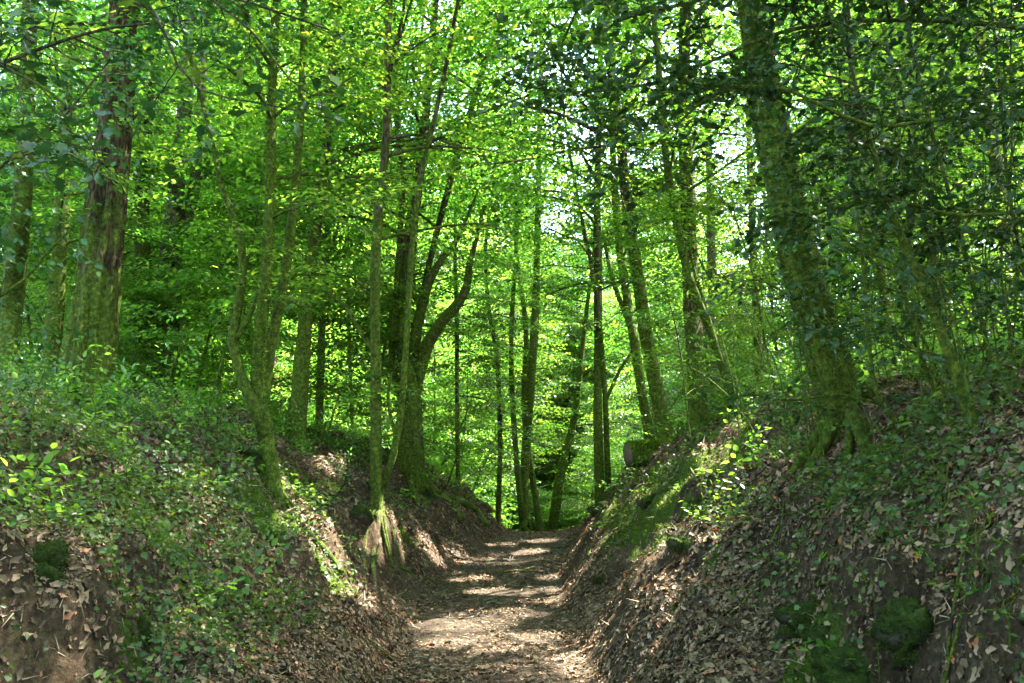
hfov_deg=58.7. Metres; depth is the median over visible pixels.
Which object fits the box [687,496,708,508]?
mossy clod
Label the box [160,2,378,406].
young tree
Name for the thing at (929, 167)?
tree
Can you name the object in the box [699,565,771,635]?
dead stick
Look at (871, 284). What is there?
bare stem
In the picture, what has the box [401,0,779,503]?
tree
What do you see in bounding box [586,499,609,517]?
mossy clod
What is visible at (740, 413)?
bare stem
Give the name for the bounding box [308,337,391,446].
sapling
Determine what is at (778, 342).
sapling
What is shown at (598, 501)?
moss
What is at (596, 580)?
mossy clod
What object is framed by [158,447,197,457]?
dead stick
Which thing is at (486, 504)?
root
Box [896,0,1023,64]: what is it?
tree
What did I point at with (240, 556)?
dead stick
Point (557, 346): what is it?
tree
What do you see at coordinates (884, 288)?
bare stem
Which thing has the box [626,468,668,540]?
dead stick
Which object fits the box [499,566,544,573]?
dead stick
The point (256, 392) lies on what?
tree
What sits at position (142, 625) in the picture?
mossy stone
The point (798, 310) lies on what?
bare stem
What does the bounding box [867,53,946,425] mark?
bare stem
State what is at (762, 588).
dead stick
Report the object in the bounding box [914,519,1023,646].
seedling
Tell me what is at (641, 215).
beech sapling
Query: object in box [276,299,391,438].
sapling
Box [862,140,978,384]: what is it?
bare stem
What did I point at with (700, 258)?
tree
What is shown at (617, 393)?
tree
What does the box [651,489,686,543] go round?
dead stick
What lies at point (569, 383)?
tree
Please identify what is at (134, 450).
seedling
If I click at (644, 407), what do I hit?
tree
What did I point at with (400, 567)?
dead stick
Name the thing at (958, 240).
tree
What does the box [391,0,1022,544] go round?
tree
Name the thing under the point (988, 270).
bare stem
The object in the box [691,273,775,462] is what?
bare stem
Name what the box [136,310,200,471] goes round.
seedling
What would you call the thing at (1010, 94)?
bare stem
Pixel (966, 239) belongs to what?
tree
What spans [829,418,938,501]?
dead stick
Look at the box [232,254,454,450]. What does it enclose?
beech sapling
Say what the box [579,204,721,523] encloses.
tree
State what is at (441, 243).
tree
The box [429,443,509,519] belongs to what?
sapling
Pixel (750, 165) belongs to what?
tree
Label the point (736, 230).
tree
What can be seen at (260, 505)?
dead stick
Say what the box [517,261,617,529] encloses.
tree
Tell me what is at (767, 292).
tree
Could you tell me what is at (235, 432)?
seedling
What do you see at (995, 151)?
tree
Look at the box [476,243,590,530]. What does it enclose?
tree
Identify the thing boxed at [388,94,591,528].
tree
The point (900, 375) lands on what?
dead stick
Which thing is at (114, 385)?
seedling
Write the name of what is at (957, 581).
stem
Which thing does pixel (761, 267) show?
bare stem
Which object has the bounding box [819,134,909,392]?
bare stem
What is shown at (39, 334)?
young tree
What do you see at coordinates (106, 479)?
dead stick
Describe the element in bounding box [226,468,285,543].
root
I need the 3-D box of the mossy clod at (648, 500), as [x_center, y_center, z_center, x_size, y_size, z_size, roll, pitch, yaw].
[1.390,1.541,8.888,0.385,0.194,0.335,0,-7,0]
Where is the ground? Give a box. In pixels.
[0,330,1023,682]
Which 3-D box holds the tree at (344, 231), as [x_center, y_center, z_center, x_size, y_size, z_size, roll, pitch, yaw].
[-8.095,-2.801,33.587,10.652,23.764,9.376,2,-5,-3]
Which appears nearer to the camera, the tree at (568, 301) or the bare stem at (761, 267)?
the bare stem at (761, 267)
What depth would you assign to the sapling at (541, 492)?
37.89 m
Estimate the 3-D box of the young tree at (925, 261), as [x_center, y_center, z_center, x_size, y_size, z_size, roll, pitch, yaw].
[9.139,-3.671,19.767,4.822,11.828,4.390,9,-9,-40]
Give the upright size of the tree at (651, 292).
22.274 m
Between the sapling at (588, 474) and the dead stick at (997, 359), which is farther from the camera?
the sapling at (588, 474)
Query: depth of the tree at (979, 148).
17.08 m
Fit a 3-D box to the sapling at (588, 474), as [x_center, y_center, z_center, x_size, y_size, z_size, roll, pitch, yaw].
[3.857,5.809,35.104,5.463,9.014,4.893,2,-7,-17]
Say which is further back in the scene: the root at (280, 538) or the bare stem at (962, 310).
the root at (280, 538)
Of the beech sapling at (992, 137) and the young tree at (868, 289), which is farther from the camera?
the young tree at (868, 289)
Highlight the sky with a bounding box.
[0,0,1023,397]
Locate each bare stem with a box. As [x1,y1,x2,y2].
[615,148,810,436]
[619,183,783,458]
[635,360,768,450]
[665,223,761,472]
[671,203,775,452]
[688,259,786,453]
[691,172,1014,416]
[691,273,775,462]
[697,262,829,493]
[701,202,820,478]
[715,177,812,482]
[723,22,944,419]
[728,256,875,464]
[733,288,881,463]
[742,251,963,373]
[749,307,857,501]
[757,161,939,405]
[771,79,838,331]
[792,114,918,419]
[811,211,931,344]
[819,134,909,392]
[820,216,969,362]
[824,143,1002,348]
[828,148,897,372]
[837,224,930,377]
[842,20,1020,425]
[842,201,987,370]
[844,150,884,378]
[846,22,999,366]
[857,136,994,362]
[860,241,1015,422]
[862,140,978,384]
[864,207,1023,266]
[866,104,1023,182]
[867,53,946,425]
[869,30,1011,354]
[870,187,986,440]
[874,132,947,382]
[889,62,1023,241]
[917,153,1022,230]
[923,183,1015,358]
[931,173,1023,192]
[943,131,1010,380]
[951,182,1021,376]
[953,105,1023,380]
[966,84,1011,335]
[968,202,1023,293]
[974,9,1023,202]
[974,172,1023,227]
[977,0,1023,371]
[988,179,1023,354]
[996,66,1023,133]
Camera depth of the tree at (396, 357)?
40.55 m
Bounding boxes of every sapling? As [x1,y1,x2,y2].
[0,0,232,393]
[0,111,126,370]
[0,197,174,383]
[32,129,317,401]
[52,261,251,396]
[119,100,373,405]
[187,41,438,435]
[190,135,390,410]
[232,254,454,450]
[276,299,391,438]
[279,345,340,424]
[280,380,363,435]
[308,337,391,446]
[339,188,551,521]
[382,275,540,530]
[382,289,548,488]
[385,278,539,483]
[421,372,514,489]
[426,259,586,497]
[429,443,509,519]
[502,484,587,529]
[531,380,637,523]
[557,486,594,528]
[558,377,642,529]
[564,352,683,519]
[571,440,622,509]
[577,256,687,467]
[592,175,771,451]
[602,294,779,435]
[612,60,897,385]
[613,295,739,474]
[616,354,686,461]
[633,158,844,397]
[634,301,785,439]
[646,31,973,422]
[646,255,794,426]
[669,342,780,433]
[726,302,804,377]
[761,0,1023,356]
[769,1,1008,378]
[846,31,1023,328]
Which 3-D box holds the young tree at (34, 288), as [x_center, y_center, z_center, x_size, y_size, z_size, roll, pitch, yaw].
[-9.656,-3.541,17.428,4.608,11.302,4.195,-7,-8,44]
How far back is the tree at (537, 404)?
47.99 m
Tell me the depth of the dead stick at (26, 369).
6.77 m
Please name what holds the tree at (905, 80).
on the ground
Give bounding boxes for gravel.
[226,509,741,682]
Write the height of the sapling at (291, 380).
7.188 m
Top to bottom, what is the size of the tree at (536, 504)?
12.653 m
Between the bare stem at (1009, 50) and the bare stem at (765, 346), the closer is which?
the bare stem at (1009, 50)
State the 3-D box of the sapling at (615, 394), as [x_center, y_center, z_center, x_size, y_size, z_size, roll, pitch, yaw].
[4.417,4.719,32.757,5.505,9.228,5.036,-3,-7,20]
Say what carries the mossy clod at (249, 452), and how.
on the ground
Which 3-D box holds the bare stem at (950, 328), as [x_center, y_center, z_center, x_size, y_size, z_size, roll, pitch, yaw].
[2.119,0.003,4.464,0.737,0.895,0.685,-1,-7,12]
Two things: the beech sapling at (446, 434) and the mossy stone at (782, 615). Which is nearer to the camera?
the mossy stone at (782, 615)
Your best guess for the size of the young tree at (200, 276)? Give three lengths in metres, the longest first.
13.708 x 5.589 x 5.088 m
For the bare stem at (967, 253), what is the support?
on the ground
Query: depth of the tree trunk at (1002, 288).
4.84 m
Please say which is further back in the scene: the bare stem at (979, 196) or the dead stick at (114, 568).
the bare stem at (979, 196)
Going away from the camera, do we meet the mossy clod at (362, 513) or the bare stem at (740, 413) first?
the bare stem at (740, 413)
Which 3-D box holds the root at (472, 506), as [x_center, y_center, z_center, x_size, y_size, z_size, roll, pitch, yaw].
[-0.707,2.993,15.959,0.561,0.734,2.550,0,-7,4]
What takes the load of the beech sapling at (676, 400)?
on the ground
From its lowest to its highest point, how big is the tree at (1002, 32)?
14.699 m
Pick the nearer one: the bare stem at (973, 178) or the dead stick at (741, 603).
the dead stick at (741, 603)
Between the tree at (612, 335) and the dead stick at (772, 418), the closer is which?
the dead stick at (772, 418)
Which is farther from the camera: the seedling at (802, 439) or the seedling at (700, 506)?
the seedling at (700, 506)
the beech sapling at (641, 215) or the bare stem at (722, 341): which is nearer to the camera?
the bare stem at (722, 341)
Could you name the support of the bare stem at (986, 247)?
on the ground
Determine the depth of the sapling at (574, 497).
37.48 m
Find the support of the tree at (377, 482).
on the ground
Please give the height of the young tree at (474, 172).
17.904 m
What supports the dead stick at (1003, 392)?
on the ground
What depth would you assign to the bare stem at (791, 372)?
5.70 m
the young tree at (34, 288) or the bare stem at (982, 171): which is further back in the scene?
the young tree at (34, 288)
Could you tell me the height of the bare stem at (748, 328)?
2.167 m
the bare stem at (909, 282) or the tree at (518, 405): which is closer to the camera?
the bare stem at (909, 282)
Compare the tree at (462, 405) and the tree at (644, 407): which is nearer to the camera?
the tree at (644, 407)
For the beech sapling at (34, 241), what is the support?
on the ground
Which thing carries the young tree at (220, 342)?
on the ground
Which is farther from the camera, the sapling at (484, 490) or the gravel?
the sapling at (484, 490)
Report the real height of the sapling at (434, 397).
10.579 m
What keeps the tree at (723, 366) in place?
on the ground
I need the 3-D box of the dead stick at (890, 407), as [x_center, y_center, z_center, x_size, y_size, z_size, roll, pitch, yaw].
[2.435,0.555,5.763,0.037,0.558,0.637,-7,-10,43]
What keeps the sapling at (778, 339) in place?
on the ground
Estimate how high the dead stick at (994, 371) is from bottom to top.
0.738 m
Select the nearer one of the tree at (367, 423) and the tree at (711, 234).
the tree at (711, 234)
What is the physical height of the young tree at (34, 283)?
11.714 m
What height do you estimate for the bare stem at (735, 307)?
2.186 m
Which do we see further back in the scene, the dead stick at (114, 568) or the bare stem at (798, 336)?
the bare stem at (798, 336)
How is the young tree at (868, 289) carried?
on the ground
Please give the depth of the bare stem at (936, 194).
5.07 m
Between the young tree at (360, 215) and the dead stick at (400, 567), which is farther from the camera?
the young tree at (360, 215)
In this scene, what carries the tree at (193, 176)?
on the ground
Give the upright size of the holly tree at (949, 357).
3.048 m
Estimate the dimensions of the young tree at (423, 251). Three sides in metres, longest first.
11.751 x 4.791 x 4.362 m
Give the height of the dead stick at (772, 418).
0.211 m
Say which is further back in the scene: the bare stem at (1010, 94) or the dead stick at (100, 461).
the dead stick at (100, 461)
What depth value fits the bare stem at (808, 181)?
6.46 m
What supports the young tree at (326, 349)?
on the ground
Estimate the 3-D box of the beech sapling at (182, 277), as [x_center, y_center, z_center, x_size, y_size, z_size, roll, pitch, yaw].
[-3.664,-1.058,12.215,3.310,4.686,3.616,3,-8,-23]
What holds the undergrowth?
on the ground
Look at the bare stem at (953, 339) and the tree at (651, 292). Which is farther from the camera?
the tree at (651, 292)
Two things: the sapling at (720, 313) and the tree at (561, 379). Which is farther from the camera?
the tree at (561, 379)
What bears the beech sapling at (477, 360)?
on the ground
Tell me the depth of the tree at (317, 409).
16.86 m
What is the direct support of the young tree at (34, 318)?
on the ground
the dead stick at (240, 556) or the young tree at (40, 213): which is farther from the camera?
the young tree at (40, 213)
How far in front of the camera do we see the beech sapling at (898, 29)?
10.23 m
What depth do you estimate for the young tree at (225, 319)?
26.19 m
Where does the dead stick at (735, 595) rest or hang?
on the ground
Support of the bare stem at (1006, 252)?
on the ground
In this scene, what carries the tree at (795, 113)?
on the ground
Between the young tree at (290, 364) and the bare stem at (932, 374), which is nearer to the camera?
the bare stem at (932, 374)
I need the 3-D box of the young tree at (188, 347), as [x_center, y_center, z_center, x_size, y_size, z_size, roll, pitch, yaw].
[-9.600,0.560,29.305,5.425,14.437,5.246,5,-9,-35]
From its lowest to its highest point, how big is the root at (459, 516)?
0.486 m
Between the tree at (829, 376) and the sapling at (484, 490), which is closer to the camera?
the tree at (829, 376)
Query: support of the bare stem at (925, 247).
on the ground
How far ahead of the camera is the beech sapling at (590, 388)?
21.76 m
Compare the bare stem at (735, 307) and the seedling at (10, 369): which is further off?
the bare stem at (735, 307)
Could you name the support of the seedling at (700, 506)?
on the ground
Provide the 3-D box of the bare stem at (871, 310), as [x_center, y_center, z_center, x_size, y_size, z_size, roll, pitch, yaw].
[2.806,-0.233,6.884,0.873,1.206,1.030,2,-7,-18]
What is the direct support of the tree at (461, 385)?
on the ground
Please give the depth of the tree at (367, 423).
37.42 m
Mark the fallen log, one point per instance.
(637, 448)
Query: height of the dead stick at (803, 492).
0.455 m
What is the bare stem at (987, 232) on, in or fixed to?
on the ground
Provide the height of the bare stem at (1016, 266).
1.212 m
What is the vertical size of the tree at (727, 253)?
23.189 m
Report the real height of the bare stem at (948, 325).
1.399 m
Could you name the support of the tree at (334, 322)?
on the ground
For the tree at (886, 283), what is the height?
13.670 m
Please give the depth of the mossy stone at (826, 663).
3.88 m
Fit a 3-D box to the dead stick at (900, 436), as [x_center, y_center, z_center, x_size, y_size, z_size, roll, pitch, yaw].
[2.447,0.503,5.477,0.886,0.579,0.194,-1,-7,11]
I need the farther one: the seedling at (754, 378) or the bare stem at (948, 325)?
the seedling at (754, 378)
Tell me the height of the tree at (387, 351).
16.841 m
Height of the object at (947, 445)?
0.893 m
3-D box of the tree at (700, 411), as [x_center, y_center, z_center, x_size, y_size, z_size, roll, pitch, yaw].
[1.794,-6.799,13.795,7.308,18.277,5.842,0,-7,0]
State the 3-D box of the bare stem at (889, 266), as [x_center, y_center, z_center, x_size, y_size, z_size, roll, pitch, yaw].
[2.005,-0.360,5.691,1.210,1.611,0.638,0,-7,0]
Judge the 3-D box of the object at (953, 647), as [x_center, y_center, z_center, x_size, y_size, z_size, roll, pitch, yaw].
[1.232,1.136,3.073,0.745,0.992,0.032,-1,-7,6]
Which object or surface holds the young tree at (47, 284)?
on the ground
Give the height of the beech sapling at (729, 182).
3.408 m
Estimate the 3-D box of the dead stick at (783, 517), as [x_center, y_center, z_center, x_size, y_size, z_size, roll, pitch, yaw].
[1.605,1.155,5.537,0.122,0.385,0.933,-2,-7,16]
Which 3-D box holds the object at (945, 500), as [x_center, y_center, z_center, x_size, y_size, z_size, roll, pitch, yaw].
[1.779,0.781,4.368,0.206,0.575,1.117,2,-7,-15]
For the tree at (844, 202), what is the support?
on the ground
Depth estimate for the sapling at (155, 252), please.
17.18 m
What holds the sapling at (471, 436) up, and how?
on the ground
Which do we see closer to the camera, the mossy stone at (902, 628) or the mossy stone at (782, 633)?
the mossy stone at (902, 628)
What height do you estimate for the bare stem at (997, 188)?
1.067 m
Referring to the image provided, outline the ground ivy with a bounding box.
[0,312,1023,682]
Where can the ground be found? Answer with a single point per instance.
(20, 648)
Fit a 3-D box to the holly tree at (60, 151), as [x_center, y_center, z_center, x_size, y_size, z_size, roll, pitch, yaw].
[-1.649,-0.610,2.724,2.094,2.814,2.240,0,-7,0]
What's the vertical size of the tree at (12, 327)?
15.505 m
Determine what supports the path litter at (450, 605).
on the ground
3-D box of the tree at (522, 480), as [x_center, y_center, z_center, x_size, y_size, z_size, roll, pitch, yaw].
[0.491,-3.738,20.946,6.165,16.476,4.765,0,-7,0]
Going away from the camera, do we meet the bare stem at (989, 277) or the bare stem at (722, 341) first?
the bare stem at (989, 277)
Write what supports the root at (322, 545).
on the ground
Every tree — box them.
[0,0,212,369]
[0,0,237,373]
[0,0,248,373]
[0,0,344,392]
[0,0,350,272]
[0,0,387,359]
[0,0,444,425]
[0,1,132,282]
[0,2,133,371]
[0,4,133,327]
[0,5,93,342]
[0,76,122,351]
[0,79,124,332]
[2,0,375,398]
[9,0,267,379]
[15,0,473,509]
[23,36,93,335]
[23,43,173,358]
[25,0,338,420]
[64,4,256,399]
[83,84,347,407]
[120,7,441,430]
[121,0,362,422]
[121,53,249,398]
[122,16,281,398]
[127,0,355,400]
[131,92,314,412]
[141,0,706,524]
[151,0,647,600]
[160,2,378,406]
[161,0,530,457]
[162,137,284,416]
[172,0,486,429]
[180,114,329,409]
[182,8,311,402]
[200,1,426,412]
[222,0,460,437]
[222,0,476,424]
[222,276,360,423]
[228,1,397,426]
[256,66,431,455]
[258,0,541,425]
[280,0,557,429]
[307,115,437,427]
[315,158,461,471]
[330,0,563,485]
[332,80,495,459]
[343,0,773,438]
[344,207,493,494]
[352,0,547,492]
[368,204,540,530]
[370,163,519,501]
[374,0,783,431]
[385,104,547,506]
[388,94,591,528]
[391,0,844,417]
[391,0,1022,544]
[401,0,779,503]
[408,1,660,531]
[423,1,587,522]
[440,166,585,529]
[445,259,555,512]
[452,28,593,531]
[454,0,1023,273]
[472,211,577,474]
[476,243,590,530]
[477,270,579,524]
[483,232,613,529]
[484,139,680,528]
[486,229,606,498]
[488,166,644,531]
[491,204,593,496]
[498,36,659,530]
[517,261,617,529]
[534,302,592,467]
[541,0,778,439]
[543,362,646,526]
[547,221,702,513]
[554,4,763,426]
[556,125,725,529]
[560,0,790,417]
[566,0,966,391]
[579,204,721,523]
[579,289,632,487]
[584,210,746,508]
[590,248,678,434]
[661,151,788,371]
[666,217,744,371]
[667,0,1023,356]
[670,0,869,369]
[673,14,965,435]
[674,0,1023,430]
[703,0,1023,375]
[714,0,1009,342]
[721,0,1023,314]
[725,0,1023,397]
[725,234,792,369]
[726,0,971,320]
[748,194,821,379]
[760,0,946,335]
[783,9,1022,371]
[821,10,1022,302]
[829,4,1023,319]
[830,28,1023,188]
[833,2,1022,322]
[849,0,1023,329]
[854,6,1008,327]
[877,0,1023,290]
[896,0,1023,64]
[914,10,1023,334]
[929,31,1023,324]
[940,8,1023,228]
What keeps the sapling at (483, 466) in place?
on the ground
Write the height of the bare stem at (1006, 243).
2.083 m
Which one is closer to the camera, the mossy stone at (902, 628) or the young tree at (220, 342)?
the mossy stone at (902, 628)
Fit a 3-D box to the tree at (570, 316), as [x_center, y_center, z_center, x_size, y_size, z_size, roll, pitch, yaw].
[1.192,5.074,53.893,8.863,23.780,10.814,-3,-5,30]
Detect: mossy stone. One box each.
[23,536,71,586]
[136,614,153,653]
[768,624,793,644]
[771,596,829,644]
[809,642,871,682]
[865,593,935,671]
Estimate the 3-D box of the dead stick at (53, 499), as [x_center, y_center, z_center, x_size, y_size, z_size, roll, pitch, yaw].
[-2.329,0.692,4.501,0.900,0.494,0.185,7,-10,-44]
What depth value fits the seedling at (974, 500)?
3.01 m
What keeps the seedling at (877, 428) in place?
on the ground
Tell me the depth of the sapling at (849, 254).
17.38 m
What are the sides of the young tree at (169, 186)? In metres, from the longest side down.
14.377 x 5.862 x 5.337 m
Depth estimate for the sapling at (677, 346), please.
25.25 m
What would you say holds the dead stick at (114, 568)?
on the ground
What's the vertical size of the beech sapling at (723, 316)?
5.112 m
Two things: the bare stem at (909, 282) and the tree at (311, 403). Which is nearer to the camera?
the bare stem at (909, 282)
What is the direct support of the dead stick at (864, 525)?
on the ground
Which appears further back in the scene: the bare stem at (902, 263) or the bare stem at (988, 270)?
the bare stem at (902, 263)
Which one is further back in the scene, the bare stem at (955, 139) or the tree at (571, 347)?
the tree at (571, 347)
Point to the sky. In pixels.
(584, 135)
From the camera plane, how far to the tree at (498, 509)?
20.73 m
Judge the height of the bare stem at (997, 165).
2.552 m
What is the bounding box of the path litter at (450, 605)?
[241,504,725,682]
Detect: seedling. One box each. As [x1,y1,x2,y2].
[0,311,83,495]
[48,330,126,470]
[78,396,169,518]
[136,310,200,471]
[203,386,254,465]
[408,438,429,488]
[589,506,636,543]
[679,467,726,520]
[731,355,783,454]
[784,432,855,497]
[831,364,893,455]
[902,428,985,539]
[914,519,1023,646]
[925,471,1008,594]
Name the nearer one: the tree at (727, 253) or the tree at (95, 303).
the tree at (95, 303)
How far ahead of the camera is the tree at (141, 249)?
14.18 m
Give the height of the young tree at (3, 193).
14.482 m
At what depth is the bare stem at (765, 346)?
7.29 m
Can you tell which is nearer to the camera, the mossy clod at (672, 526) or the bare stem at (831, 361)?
the bare stem at (831, 361)
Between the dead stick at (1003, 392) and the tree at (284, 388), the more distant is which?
the tree at (284, 388)
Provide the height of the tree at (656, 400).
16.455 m
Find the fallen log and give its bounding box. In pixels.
[623,436,681,467]
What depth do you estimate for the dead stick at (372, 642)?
6.48 m
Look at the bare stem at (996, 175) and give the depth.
4.13 m
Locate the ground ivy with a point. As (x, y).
(928, 416)
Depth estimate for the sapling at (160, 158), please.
13.63 m
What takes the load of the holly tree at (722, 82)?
on the ground
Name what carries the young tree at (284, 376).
on the ground
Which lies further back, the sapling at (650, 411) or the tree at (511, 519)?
the tree at (511, 519)
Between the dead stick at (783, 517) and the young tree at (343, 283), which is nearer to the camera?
the dead stick at (783, 517)
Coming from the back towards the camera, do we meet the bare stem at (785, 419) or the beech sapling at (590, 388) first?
the beech sapling at (590, 388)
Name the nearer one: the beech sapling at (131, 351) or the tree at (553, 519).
the beech sapling at (131, 351)
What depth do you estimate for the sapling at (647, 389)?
25.55 m
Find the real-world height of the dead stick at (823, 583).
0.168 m
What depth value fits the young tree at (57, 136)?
18.41 m
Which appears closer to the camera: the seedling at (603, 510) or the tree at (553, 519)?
the seedling at (603, 510)
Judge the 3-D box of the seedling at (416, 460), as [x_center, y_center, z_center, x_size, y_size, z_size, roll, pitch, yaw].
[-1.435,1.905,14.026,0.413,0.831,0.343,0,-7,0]
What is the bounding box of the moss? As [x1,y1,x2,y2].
[0,357,971,682]
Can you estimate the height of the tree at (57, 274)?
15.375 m
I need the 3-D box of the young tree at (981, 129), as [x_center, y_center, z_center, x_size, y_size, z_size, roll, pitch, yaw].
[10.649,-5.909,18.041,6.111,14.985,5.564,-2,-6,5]
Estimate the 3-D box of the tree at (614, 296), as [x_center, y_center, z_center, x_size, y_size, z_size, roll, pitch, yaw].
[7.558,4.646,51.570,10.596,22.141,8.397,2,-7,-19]
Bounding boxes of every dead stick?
[0,464,114,523]
[1,356,50,398]
[93,444,121,490]
[102,478,163,500]
[110,558,125,605]
[151,494,287,630]
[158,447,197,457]
[192,535,219,606]
[238,500,277,533]
[239,555,312,633]
[277,492,305,536]
[295,465,314,511]
[361,632,391,658]
[399,566,454,587]
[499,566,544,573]
[607,509,643,565]
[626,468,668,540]
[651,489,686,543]
[669,584,743,619]
[686,466,703,492]
[699,486,735,513]
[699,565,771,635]
[743,409,803,429]
[746,479,894,533]
[758,555,769,607]
[766,497,784,572]
[789,447,851,505]
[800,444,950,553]
[816,579,875,585]
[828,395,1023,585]
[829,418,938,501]
[850,377,978,467]
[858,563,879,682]
[877,374,940,383]
[884,387,915,455]
[898,406,961,447]
[900,336,1023,452]
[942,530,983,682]
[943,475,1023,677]
[947,342,1019,408]
[981,377,1023,412]
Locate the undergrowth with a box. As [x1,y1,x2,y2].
[0,294,1023,682]
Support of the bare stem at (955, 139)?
on the ground
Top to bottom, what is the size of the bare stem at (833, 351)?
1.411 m
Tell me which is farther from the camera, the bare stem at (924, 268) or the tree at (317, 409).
the tree at (317, 409)
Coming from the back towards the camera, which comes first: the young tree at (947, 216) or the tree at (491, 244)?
the tree at (491, 244)
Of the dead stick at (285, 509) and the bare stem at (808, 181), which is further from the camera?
the dead stick at (285, 509)
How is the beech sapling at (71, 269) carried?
on the ground
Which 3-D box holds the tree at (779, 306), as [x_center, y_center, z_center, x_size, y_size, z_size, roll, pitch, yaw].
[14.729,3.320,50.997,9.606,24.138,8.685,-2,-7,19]
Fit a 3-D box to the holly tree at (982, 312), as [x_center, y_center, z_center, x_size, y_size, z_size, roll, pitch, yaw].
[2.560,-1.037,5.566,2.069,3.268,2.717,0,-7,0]
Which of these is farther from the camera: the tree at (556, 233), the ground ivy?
the tree at (556, 233)
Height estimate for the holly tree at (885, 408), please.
2.816 m
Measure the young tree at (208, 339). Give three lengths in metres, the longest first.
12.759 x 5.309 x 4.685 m
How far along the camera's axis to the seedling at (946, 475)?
3.89 m
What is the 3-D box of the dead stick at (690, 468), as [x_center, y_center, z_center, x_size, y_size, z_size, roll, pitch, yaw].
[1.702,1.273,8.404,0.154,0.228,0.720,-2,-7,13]
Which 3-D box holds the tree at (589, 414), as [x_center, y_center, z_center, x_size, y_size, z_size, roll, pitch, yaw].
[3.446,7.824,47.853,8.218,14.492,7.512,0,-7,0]
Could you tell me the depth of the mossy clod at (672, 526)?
7.28 m
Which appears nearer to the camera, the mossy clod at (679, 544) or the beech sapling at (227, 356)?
the mossy clod at (679, 544)
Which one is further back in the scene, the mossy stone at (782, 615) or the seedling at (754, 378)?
the seedling at (754, 378)
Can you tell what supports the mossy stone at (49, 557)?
on the ground
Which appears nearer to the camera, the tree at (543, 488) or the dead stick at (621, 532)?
the dead stick at (621, 532)
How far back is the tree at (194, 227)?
28.52 m
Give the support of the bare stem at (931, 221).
on the ground
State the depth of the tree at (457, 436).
18.26 m
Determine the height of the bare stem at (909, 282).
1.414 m
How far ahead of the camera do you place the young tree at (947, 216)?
18.44 m
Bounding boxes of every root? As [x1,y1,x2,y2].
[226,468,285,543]
[286,500,345,575]
[438,492,463,520]
[448,494,489,528]
[465,493,511,528]
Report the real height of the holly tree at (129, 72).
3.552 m
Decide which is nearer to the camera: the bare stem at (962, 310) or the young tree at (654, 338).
the bare stem at (962, 310)
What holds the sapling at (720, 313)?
on the ground
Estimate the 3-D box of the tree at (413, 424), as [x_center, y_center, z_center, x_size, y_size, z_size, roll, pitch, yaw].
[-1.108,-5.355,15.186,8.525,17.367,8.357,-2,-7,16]
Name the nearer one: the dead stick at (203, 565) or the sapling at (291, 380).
the dead stick at (203, 565)
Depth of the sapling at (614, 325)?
26.55 m
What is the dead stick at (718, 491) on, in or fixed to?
on the ground
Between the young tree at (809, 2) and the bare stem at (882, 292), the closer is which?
the bare stem at (882, 292)
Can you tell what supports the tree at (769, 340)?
on the ground
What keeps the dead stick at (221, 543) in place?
on the ground
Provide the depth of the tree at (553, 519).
21.95 m
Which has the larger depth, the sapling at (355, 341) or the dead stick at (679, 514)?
the sapling at (355, 341)
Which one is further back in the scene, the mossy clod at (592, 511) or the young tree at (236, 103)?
the young tree at (236, 103)
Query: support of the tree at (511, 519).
on the ground
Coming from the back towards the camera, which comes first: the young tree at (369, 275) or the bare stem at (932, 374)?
the young tree at (369, 275)
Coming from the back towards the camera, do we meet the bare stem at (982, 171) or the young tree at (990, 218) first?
the young tree at (990, 218)
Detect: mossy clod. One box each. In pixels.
[238,447,262,462]
[349,500,374,524]
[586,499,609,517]
[591,576,604,585]
[636,492,661,508]
[655,522,679,531]
[665,534,700,555]
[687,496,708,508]
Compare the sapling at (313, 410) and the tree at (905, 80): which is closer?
the tree at (905, 80)
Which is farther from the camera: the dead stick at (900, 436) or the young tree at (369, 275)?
the young tree at (369, 275)
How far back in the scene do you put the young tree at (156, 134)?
20.59 m
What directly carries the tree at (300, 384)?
on the ground
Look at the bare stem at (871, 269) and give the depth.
7.20 m
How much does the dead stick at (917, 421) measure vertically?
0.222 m
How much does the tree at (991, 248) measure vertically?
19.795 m
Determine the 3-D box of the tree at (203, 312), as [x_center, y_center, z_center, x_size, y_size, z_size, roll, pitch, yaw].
[-10.999,0.087,34.148,10.627,18.552,9.332,4,-8,-28]
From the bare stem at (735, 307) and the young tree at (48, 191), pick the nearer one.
the bare stem at (735, 307)
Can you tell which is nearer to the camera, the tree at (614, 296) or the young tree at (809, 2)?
the young tree at (809, 2)
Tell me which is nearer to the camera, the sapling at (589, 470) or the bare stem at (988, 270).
the bare stem at (988, 270)
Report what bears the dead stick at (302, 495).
on the ground

